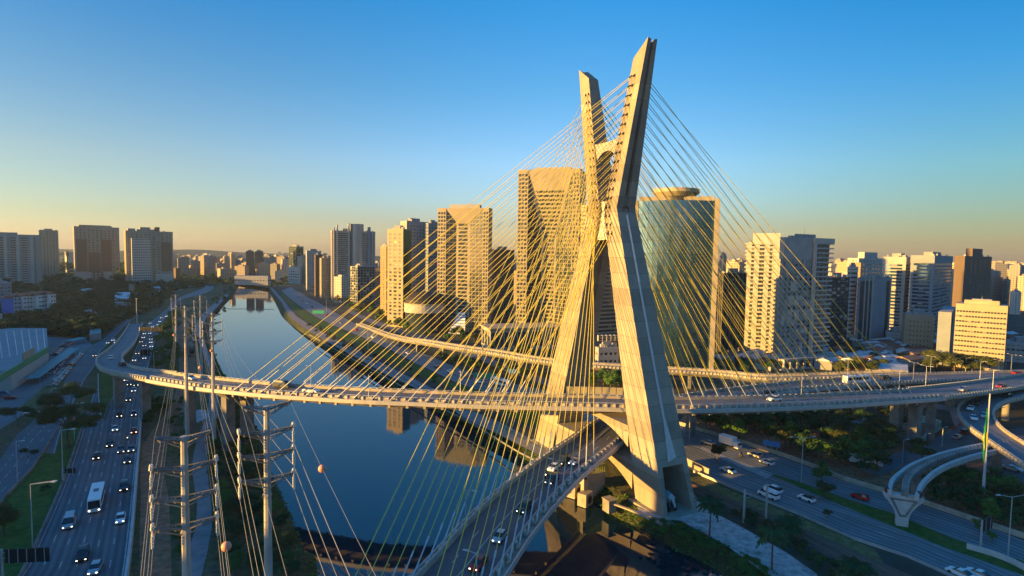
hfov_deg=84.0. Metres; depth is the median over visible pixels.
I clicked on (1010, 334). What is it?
house
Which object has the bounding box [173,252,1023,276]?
distant city
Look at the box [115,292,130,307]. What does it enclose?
shed
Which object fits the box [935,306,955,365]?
office block
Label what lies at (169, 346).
tree
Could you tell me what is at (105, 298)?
tree
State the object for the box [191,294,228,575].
river path
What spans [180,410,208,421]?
gravel yard
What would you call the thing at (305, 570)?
river bank
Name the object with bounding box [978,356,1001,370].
tree
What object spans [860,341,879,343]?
house
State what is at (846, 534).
guard rail
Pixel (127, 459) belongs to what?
car
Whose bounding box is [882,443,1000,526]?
monorail guideway
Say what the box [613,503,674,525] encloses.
retaining wall
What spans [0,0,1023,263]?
sky
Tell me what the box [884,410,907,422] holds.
tree
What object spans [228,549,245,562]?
bush
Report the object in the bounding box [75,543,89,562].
car
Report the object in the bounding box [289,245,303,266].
office tower
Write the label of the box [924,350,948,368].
tree
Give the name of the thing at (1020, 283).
distant building
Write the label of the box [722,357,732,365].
tree
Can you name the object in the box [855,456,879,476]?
tree
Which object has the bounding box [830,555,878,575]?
palm tree
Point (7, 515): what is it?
tree
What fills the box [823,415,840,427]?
tree
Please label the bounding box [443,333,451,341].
tree
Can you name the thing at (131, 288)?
house
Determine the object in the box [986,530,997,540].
tree
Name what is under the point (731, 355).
house
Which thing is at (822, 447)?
tree
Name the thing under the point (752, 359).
house
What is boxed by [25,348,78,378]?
parking canopy
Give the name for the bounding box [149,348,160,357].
tree
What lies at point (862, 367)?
house
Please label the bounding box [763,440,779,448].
road sign
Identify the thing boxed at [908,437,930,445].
tree
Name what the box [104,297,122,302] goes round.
tree
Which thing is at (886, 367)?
warehouse
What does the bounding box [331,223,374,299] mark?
finned tower
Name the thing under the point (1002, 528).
concrete barrier
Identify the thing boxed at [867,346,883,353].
house
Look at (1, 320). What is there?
tree
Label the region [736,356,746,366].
tree
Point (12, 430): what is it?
ground west bank
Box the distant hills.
[59,249,516,262]
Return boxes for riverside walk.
[270,287,546,454]
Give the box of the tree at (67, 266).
[59,262,73,271]
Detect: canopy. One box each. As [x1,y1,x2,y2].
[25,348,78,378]
[66,337,86,344]
[89,328,100,340]
[595,334,617,345]
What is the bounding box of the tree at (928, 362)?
[921,359,935,371]
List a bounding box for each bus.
[87,481,104,512]
[490,376,510,386]
[842,374,870,382]
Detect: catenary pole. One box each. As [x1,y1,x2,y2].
[742,489,751,522]
[765,484,773,518]
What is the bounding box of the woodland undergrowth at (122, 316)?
[0,265,231,337]
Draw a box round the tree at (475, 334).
[470,333,478,340]
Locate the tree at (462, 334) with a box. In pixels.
[460,332,468,338]
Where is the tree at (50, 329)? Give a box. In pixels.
[47,323,67,334]
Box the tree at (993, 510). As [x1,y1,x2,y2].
[979,497,1002,518]
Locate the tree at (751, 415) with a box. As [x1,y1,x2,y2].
[745,413,764,430]
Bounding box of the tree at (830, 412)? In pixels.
[828,409,846,415]
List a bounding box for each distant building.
[177,257,188,278]
[189,265,196,274]
[189,268,193,276]
[216,262,224,275]
[217,267,234,279]
[235,265,248,275]
[258,262,268,275]
[270,263,279,278]
[275,270,287,280]
[277,256,288,269]
[297,255,305,282]
[303,264,305,282]
[334,274,348,302]
[375,268,380,296]
[513,271,516,303]
[726,260,739,272]
[731,261,745,272]
[828,264,836,275]
[836,260,847,272]
[950,276,953,305]
[989,276,1002,301]
[991,262,1007,303]
[1007,263,1023,305]
[1017,276,1023,310]
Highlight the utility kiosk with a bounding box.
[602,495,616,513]
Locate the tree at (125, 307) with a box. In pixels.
[118,305,135,311]
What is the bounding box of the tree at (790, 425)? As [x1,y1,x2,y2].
[779,420,800,444]
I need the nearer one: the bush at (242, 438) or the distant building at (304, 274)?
the bush at (242, 438)
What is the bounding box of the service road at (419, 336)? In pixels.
[347,309,622,395]
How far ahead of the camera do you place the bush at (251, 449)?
190.55 m
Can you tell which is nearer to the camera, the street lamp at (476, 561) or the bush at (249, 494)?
the street lamp at (476, 561)
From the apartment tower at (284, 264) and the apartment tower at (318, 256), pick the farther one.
the apartment tower at (284, 264)
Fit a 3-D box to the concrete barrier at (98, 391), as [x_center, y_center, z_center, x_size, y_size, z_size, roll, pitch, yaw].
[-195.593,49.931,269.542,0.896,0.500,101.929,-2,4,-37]
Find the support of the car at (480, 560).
on the cable stayed bridge
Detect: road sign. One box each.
[0,547,49,575]
[62,468,75,479]
[139,327,162,336]
[139,349,150,355]
[312,310,323,315]
[474,373,496,378]
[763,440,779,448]
[979,516,992,546]
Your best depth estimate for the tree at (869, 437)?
199.64 m
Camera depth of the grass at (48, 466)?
156.77 m
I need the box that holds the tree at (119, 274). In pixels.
[109,268,125,282]
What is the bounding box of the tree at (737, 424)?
[732,417,747,438]
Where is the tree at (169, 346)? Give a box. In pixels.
[165,340,174,348]
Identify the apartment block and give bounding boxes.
[0,232,42,286]
[885,326,901,339]
[901,309,934,348]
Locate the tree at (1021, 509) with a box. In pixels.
[1012,506,1023,526]
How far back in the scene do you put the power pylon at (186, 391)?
198.03 m
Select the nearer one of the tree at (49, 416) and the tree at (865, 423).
the tree at (49, 416)
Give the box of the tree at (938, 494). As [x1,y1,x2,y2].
[925,482,951,503]
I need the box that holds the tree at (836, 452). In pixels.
[828,447,850,467]
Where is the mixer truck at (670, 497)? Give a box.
[665,489,676,511]
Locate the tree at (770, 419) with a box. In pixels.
[758,413,778,426]
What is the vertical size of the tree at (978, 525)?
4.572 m
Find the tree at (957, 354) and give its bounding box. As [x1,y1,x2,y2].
[952,353,967,369]
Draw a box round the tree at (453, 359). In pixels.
[449,356,457,362]
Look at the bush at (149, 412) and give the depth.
227.41 m
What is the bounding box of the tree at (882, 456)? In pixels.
[866,447,891,470]
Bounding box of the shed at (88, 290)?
[78,289,97,294]
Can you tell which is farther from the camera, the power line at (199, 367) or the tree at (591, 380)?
the tree at (591, 380)
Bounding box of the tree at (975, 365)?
[962,361,983,370]
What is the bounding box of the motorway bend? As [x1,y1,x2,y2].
[172,284,213,301]
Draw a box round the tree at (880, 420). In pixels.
[867,417,888,424]
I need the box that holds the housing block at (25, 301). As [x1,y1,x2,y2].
[1,291,55,313]
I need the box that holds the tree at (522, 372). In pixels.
[519,368,529,375]
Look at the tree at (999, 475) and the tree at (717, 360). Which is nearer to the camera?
the tree at (999, 475)
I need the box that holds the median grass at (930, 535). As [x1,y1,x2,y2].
[772,474,1023,575]
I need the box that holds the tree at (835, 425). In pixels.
[828,423,843,441]
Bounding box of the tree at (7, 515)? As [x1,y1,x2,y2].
[0,501,22,534]
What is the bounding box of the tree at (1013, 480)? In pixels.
[990,474,1023,494]
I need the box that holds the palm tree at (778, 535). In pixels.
[754,524,795,569]
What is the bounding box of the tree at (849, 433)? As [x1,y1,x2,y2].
[834,429,858,449]
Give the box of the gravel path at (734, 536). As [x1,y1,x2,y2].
[637,495,816,575]
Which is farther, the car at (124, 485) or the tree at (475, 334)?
the tree at (475, 334)
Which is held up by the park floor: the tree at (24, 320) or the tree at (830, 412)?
the tree at (830, 412)
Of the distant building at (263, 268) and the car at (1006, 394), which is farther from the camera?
the distant building at (263, 268)
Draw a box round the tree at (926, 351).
[921,349,933,355]
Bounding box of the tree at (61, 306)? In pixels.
[49,302,69,310]
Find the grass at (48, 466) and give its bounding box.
[0,421,80,575]
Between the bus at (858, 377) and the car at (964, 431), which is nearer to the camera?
the car at (964, 431)
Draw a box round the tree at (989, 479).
[986,475,997,493]
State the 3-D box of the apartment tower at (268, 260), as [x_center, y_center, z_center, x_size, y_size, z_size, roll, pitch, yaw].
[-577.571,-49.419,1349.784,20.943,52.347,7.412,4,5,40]
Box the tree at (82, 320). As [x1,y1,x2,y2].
[73,318,89,325]
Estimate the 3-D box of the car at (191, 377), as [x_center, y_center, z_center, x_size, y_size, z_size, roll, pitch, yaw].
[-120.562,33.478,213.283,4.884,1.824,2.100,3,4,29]
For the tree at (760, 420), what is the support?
on the park floor
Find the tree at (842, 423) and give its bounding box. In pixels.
[828,419,848,431]
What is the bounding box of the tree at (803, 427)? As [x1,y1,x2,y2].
[793,422,810,432]
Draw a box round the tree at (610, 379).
[602,373,616,386]
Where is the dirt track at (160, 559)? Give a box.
[140,316,195,575]
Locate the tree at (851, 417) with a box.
[831,410,856,420]
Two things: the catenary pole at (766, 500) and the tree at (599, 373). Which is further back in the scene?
the tree at (599, 373)
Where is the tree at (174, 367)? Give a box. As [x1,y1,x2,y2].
[167,362,178,371]
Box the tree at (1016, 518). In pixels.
[997,506,1023,524]
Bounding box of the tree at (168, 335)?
[164,333,172,338]
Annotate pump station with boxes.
[234,275,270,284]
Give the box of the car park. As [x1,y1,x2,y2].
[0,337,91,428]
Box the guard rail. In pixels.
[693,470,954,575]
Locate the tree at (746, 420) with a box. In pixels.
[735,415,753,432]
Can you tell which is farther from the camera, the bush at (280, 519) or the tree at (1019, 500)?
the tree at (1019, 500)
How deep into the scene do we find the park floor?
197.73 m
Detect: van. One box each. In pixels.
[0,390,11,395]
[61,510,76,529]
[273,379,291,388]
[757,487,779,500]
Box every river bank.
[202,285,316,575]
[269,288,779,575]
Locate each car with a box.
[3,395,17,399]
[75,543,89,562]
[86,558,103,575]
[92,451,100,459]
[106,440,113,447]
[112,424,118,430]
[115,511,125,523]
[116,411,122,417]
[117,443,124,453]
[118,361,125,366]
[119,479,128,491]
[123,455,131,463]
[127,444,134,452]
[130,427,136,433]
[131,410,136,415]
[184,374,196,380]
[302,387,319,393]
[468,554,488,571]
[491,528,507,543]
[516,498,532,513]
[544,471,559,484]
[547,461,559,471]
[556,453,570,465]
[568,456,581,465]
[700,439,715,445]
[719,466,736,473]
[747,451,761,457]
[759,459,774,465]
[761,389,774,393]
[763,484,782,492]
[766,395,781,401]
[797,494,815,502]
[850,492,869,500]
[879,374,891,379]
[945,566,974,575]
[951,433,962,439]
[957,386,969,391]
[960,428,969,434]
[964,567,991,575]
[967,405,974,410]
[969,414,977,420]
[972,398,982,404]
[979,411,985,417]
[995,383,1006,387]
[1000,392,1012,397]
[1002,464,1023,472]
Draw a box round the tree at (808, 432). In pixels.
[801,430,813,444]
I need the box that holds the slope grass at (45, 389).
[18,347,89,410]
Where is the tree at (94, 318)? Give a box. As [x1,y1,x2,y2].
[84,315,111,324]
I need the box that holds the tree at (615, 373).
[607,370,620,386]
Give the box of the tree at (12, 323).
[0,319,26,328]
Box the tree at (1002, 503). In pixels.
[996,493,1020,511]
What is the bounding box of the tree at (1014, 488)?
[1002,484,1023,496]
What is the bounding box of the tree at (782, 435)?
[774,430,795,450]
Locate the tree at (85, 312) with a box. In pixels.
[76,311,94,315]
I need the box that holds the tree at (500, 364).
[495,361,503,371]
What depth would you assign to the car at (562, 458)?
154.55 m
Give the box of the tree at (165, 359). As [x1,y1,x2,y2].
[161,354,168,366]
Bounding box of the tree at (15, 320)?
[1,318,22,323]
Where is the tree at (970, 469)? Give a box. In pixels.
[962,465,982,479]
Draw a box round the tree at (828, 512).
[821,508,832,517]
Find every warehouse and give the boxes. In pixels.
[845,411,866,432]
[871,363,907,371]
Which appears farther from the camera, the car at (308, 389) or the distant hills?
the distant hills
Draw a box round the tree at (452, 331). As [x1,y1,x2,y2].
[449,328,457,337]
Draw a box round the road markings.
[0,288,1023,575]
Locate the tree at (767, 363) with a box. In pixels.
[763,361,772,366]
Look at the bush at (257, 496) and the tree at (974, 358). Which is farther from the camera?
the tree at (974, 358)
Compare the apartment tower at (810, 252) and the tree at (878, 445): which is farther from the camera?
the apartment tower at (810, 252)
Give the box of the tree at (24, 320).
[11,317,36,325]
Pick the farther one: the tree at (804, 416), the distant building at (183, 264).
the distant building at (183, 264)
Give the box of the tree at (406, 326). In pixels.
[401,321,409,331]
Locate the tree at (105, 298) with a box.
[101,296,113,301]
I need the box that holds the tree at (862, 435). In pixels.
[857,432,876,440]
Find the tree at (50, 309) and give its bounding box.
[44,307,58,311]
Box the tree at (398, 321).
[394,319,403,325]
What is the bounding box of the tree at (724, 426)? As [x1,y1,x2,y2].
[715,414,733,432]
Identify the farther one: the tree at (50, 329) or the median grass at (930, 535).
the tree at (50, 329)
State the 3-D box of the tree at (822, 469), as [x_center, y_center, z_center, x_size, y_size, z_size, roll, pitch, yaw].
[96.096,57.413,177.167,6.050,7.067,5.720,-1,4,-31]
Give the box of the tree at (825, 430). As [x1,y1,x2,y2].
[818,426,836,441]
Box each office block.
[0,278,11,301]
[174,268,180,279]
[288,265,301,283]
[595,336,618,363]
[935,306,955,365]
[953,298,1007,370]
[1004,334,1023,362]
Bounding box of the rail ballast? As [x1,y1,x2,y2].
[692,483,911,575]
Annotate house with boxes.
[128,284,133,292]
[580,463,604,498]
[717,356,732,365]
[720,351,742,363]
[734,346,749,351]
[734,353,749,365]
[748,354,761,364]
[750,348,765,357]
[753,358,775,370]
[814,356,833,370]
[826,346,848,350]
[828,357,839,367]
[834,351,851,354]
[837,359,865,370]
[849,337,870,344]
[851,350,864,355]
[852,340,864,346]
[858,343,885,350]
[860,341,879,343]
[860,350,873,354]
[864,355,878,359]
[866,356,889,361]
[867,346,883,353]
[870,337,895,341]
[873,342,886,347]
[875,339,893,344]
[877,354,897,359]
[879,350,891,354]
[884,346,895,353]
[887,344,904,347]
[895,354,922,366]
[896,347,908,352]
[901,350,923,355]
[906,346,925,349]
[933,339,936,349]
[1006,331,1018,338]
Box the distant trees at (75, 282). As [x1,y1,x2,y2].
[11,252,928,373]
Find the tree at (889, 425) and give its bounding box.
[877,422,904,432]
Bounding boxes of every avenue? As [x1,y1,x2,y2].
[987,455,1023,496]
[1007,427,1023,438]
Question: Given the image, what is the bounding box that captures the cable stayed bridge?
[95,37,1023,575]
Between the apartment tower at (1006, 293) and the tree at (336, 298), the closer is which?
the tree at (336, 298)
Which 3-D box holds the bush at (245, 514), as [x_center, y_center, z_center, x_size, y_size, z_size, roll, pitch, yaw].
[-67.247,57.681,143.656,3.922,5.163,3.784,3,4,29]
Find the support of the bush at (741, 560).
on the bank undergrowth at (281, 493)
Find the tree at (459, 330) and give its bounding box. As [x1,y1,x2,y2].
[456,328,466,333]
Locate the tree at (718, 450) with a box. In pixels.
[710,443,726,460]
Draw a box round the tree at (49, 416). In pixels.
[34,380,107,446]
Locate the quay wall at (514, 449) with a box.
[309,334,533,459]
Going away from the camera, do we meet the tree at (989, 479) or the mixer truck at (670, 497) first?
the mixer truck at (670, 497)
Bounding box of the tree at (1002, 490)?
[986,481,1006,493]
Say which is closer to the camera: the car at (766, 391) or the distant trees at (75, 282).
the car at (766, 391)
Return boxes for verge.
[129,442,144,575]
[689,471,882,563]
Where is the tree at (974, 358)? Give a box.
[967,354,982,370]
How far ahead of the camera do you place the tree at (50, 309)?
524.62 m
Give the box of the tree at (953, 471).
[933,466,961,485]
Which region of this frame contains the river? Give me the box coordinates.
[209,285,724,575]
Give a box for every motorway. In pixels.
[24,300,178,575]
[282,287,1023,575]
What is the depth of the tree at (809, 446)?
196.79 m
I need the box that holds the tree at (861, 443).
[847,438,872,458]
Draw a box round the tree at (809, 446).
[793,432,818,458]
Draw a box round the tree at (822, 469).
[811,461,832,479]
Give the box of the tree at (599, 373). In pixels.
[597,368,608,384]
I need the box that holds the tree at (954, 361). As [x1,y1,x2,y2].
[943,355,964,370]
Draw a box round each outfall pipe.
[567,483,579,498]
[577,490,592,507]
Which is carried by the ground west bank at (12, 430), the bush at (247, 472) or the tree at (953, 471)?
the bush at (247, 472)
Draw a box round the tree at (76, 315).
[63,314,82,321]
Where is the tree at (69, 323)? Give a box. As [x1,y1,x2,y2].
[59,315,79,327]
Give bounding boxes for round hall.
[404,291,444,333]
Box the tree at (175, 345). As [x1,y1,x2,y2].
[171,341,181,349]
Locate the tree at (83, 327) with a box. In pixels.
[72,323,94,330]
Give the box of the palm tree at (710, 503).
[694,494,729,537]
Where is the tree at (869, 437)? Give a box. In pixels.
[860,435,875,449]
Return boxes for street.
[859,404,974,475]
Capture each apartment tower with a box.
[229,252,234,267]
[246,250,253,275]
[255,250,263,268]
[265,257,271,268]
[281,258,288,270]
[306,249,320,290]
[314,253,322,296]
[320,256,330,298]
[380,242,387,315]
[425,220,437,292]
[491,246,514,323]
[719,252,726,272]
[744,233,780,353]
[760,228,843,370]
[846,263,857,344]
[847,252,881,276]
[952,248,991,315]
[1005,267,1008,300]
[1009,289,1021,314]
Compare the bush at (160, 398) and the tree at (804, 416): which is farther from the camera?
the bush at (160, 398)
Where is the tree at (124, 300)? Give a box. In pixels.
[118,297,137,304]
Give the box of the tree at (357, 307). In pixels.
[354,303,363,313]
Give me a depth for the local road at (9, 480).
189.32 m
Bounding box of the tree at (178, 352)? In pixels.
[169,350,182,361]
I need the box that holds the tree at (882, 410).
[878,407,889,417]
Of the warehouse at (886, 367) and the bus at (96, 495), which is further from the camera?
the warehouse at (886, 367)
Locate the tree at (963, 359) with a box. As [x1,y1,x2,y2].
[942,352,967,370]
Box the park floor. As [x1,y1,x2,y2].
[680,412,1023,531]
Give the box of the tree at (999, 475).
[979,466,1006,478]
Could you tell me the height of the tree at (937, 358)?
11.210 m
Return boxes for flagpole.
[982,393,990,494]
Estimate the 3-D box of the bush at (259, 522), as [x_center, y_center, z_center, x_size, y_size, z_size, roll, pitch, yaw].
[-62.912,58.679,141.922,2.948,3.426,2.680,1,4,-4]
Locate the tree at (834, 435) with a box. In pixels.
[825,428,843,441]
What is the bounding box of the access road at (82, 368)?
[43,313,140,452]
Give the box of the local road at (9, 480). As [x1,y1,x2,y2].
[0,409,48,499]
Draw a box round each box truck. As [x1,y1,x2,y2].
[719,433,741,448]
[848,453,882,466]
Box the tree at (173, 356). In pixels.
[167,354,179,361]
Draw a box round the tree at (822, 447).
[810,437,834,458]
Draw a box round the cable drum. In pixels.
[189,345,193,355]
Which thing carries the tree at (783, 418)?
on the park floor
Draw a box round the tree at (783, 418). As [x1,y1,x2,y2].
[773,412,799,427]
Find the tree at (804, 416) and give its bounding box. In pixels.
[793,411,812,424]
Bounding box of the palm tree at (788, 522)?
[771,513,807,539]
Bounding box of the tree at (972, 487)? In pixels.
[965,483,983,493]
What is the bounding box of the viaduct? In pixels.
[356,323,909,388]
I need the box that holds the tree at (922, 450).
[907,443,935,457]
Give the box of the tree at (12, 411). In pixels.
[0,406,38,426]
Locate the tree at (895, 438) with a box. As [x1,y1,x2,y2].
[880,427,901,446]
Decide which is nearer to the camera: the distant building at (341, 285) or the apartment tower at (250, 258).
the distant building at (341, 285)
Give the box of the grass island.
[99,372,112,418]
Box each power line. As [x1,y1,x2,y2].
[140,432,231,575]
[151,317,215,538]
[202,319,293,493]
[239,406,375,575]
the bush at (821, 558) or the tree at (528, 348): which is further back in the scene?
the tree at (528, 348)
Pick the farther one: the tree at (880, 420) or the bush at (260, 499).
the tree at (880, 420)
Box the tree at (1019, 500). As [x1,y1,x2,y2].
[1008,493,1023,506]
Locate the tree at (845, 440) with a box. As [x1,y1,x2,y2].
[832,434,856,460]
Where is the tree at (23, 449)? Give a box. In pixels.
[18,447,38,458]
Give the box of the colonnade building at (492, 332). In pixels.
[480,322,559,350]
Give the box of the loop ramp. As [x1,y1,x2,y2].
[957,381,1023,469]
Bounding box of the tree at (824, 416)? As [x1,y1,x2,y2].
[815,410,833,424]
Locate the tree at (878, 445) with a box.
[865,438,899,451]
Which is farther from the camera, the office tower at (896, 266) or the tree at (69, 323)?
the office tower at (896, 266)
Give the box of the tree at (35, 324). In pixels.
[26,321,45,327]
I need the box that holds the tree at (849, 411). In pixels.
[842,409,854,414]
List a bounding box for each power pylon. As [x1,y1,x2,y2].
[148,429,219,575]
[171,295,180,340]
[175,306,195,446]
[194,295,206,375]
[202,313,222,449]
[237,401,295,575]
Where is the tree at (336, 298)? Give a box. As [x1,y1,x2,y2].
[333,295,342,301]
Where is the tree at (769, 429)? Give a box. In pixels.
[758,422,778,439]
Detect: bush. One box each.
[40,484,51,492]
[142,409,152,417]
[142,414,153,427]
[151,396,166,402]
[151,403,159,413]
[153,401,167,413]
[171,529,181,538]
[173,544,181,552]
[206,450,219,455]
[206,467,224,480]
[207,437,221,446]
[208,442,221,450]
[211,478,230,491]
[211,496,228,512]
[214,508,239,530]
[215,500,234,511]
[218,488,237,499]
[218,536,232,545]
[219,514,239,535]
[221,450,238,461]
[224,440,240,448]
[224,469,237,477]
[224,476,233,481]
[224,543,242,553]
[225,460,237,476]
[227,492,246,507]
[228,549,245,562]
[228,557,241,573]
[229,519,252,539]
[234,475,245,487]
[235,460,256,476]
[235,490,250,500]
[236,434,250,445]
[236,445,249,454]
[238,506,253,520]
[240,469,251,476]
[241,498,249,508]
[243,549,272,575]
[246,499,262,517]
[246,547,257,557]
[247,440,254,446]
[247,446,256,454]
[249,492,262,499]
[252,460,263,473]
[253,517,263,528]
[254,480,273,492]
[256,493,273,507]
[256,536,277,549]
[257,526,280,539]
[259,521,273,530]
[260,499,284,518]
[272,545,286,562]
[273,512,290,529]
[274,530,300,548]
[282,550,297,561]
[284,558,302,575]
[677,522,687,527]
[692,529,699,534]
[706,541,719,548]
[729,552,738,557]
[737,557,748,564]
[738,562,751,570]
[740,510,749,517]
[743,517,756,524]
[743,554,751,560]
[749,510,760,518]
[750,557,761,564]
[758,565,768,573]
[763,519,773,524]
[797,539,808,545]
[797,547,806,555]
[805,554,814,560]
[810,549,818,553]
[813,560,824,566]
[814,554,826,561]
[826,558,839,567]
[827,568,835,574]
[832,361,850,371]
[846,361,860,371]
[851,356,867,370]
[864,360,881,366]
[865,362,878,369]
[874,358,890,362]
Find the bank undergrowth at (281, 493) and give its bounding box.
[199,341,777,575]
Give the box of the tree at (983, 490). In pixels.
[976,487,997,508]
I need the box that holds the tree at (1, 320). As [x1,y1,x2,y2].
[0,318,16,325]
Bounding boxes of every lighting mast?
[135,298,137,323]
[189,315,196,345]
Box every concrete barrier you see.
[0,420,63,504]
[18,427,81,575]
[98,374,101,419]
[124,417,141,575]
[679,421,1023,538]
[687,458,709,475]
[966,543,1023,569]
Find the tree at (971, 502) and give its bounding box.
[957,495,982,513]
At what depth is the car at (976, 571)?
125.59 m
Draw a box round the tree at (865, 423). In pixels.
[849,420,874,435]
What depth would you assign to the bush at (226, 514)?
140.80 m
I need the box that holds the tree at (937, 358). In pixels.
[924,355,945,370]
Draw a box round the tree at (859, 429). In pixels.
[850,426,868,438]
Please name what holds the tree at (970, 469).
on the park floor
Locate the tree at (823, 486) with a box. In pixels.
[815,480,836,498]
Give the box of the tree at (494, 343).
[488,340,497,347]
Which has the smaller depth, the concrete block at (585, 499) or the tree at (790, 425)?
the concrete block at (585, 499)
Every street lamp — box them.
[16,440,24,480]
[30,480,57,544]
[61,428,75,467]
[463,549,476,575]
[465,490,476,521]
[790,436,816,482]
[995,494,1022,555]
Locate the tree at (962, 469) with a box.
[955,465,968,474]
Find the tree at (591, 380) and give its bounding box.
[589,374,596,386]
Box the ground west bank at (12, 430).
[0,258,294,575]
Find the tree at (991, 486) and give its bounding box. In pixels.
[971,479,1001,492]
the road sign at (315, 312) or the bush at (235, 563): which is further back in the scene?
the road sign at (315, 312)
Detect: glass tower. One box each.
[635,185,719,369]
[824,269,849,346]
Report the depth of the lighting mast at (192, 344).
405.13 m
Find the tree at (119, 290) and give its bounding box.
[111,288,126,292]
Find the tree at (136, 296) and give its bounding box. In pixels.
[127,294,143,300]
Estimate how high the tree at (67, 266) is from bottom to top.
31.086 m
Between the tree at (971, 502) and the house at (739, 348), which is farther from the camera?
the house at (739, 348)
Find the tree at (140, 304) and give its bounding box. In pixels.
[130,301,150,308]
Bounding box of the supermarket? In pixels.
[0,328,48,390]
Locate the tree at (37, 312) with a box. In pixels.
[29,309,45,315]
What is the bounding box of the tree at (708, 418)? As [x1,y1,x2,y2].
[700,414,720,429]
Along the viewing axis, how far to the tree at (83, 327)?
433.06 m
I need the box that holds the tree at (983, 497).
[976,495,987,514]
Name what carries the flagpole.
on the park floor
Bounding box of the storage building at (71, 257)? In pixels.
[65,252,73,271]
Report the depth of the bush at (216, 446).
193.50 m
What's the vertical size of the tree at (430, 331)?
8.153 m
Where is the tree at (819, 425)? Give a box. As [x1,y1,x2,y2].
[807,415,822,433]
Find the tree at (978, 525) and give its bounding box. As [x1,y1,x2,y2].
[971,518,987,530]
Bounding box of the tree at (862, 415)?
[852,408,877,422]
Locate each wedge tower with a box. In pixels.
[437,204,491,333]
[516,167,585,325]
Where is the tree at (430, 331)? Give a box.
[427,328,433,336]
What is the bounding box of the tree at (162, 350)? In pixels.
[158,346,166,356]
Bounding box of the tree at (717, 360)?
[714,357,720,369]
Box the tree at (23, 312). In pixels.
[15,309,30,315]
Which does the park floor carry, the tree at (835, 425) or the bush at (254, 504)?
the tree at (835, 425)
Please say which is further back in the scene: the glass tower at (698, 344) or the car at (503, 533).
the glass tower at (698, 344)
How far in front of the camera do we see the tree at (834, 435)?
210.07 m
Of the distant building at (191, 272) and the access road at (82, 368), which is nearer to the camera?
the access road at (82, 368)
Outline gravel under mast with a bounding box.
[599,459,629,495]
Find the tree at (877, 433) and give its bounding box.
[871,426,897,441]
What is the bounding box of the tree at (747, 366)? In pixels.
[740,363,749,372]
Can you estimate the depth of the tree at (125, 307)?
577.37 m
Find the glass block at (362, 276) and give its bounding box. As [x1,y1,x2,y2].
[350,264,374,308]
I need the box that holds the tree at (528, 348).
[522,345,531,354]
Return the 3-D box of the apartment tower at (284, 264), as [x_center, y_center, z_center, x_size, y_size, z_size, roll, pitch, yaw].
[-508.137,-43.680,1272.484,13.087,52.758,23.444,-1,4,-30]
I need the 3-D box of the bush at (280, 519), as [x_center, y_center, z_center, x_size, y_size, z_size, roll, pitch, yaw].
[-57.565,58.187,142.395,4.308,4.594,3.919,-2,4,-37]
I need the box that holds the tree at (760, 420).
[753,413,768,435]
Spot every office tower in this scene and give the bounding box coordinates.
[39,229,59,275]
[73,225,119,282]
[124,227,173,284]
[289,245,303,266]
[387,225,410,327]
[400,215,427,293]
[580,205,617,343]
[716,268,746,353]
[850,262,861,316]
[855,273,891,339]
[882,249,910,330]
[908,246,952,332]
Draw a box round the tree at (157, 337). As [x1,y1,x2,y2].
[153,334,162,343]
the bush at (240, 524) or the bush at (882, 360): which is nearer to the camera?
the bush at (240, 524)
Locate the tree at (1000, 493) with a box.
[992,491,1006,500]
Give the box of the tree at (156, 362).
[149,359,162,369]
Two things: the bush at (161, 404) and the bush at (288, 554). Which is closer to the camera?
the bush at (288, 554)
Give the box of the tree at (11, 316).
[2,313,15,317]
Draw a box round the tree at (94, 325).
[88,321,105,328]
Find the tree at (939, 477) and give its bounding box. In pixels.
[921,474,945,489]

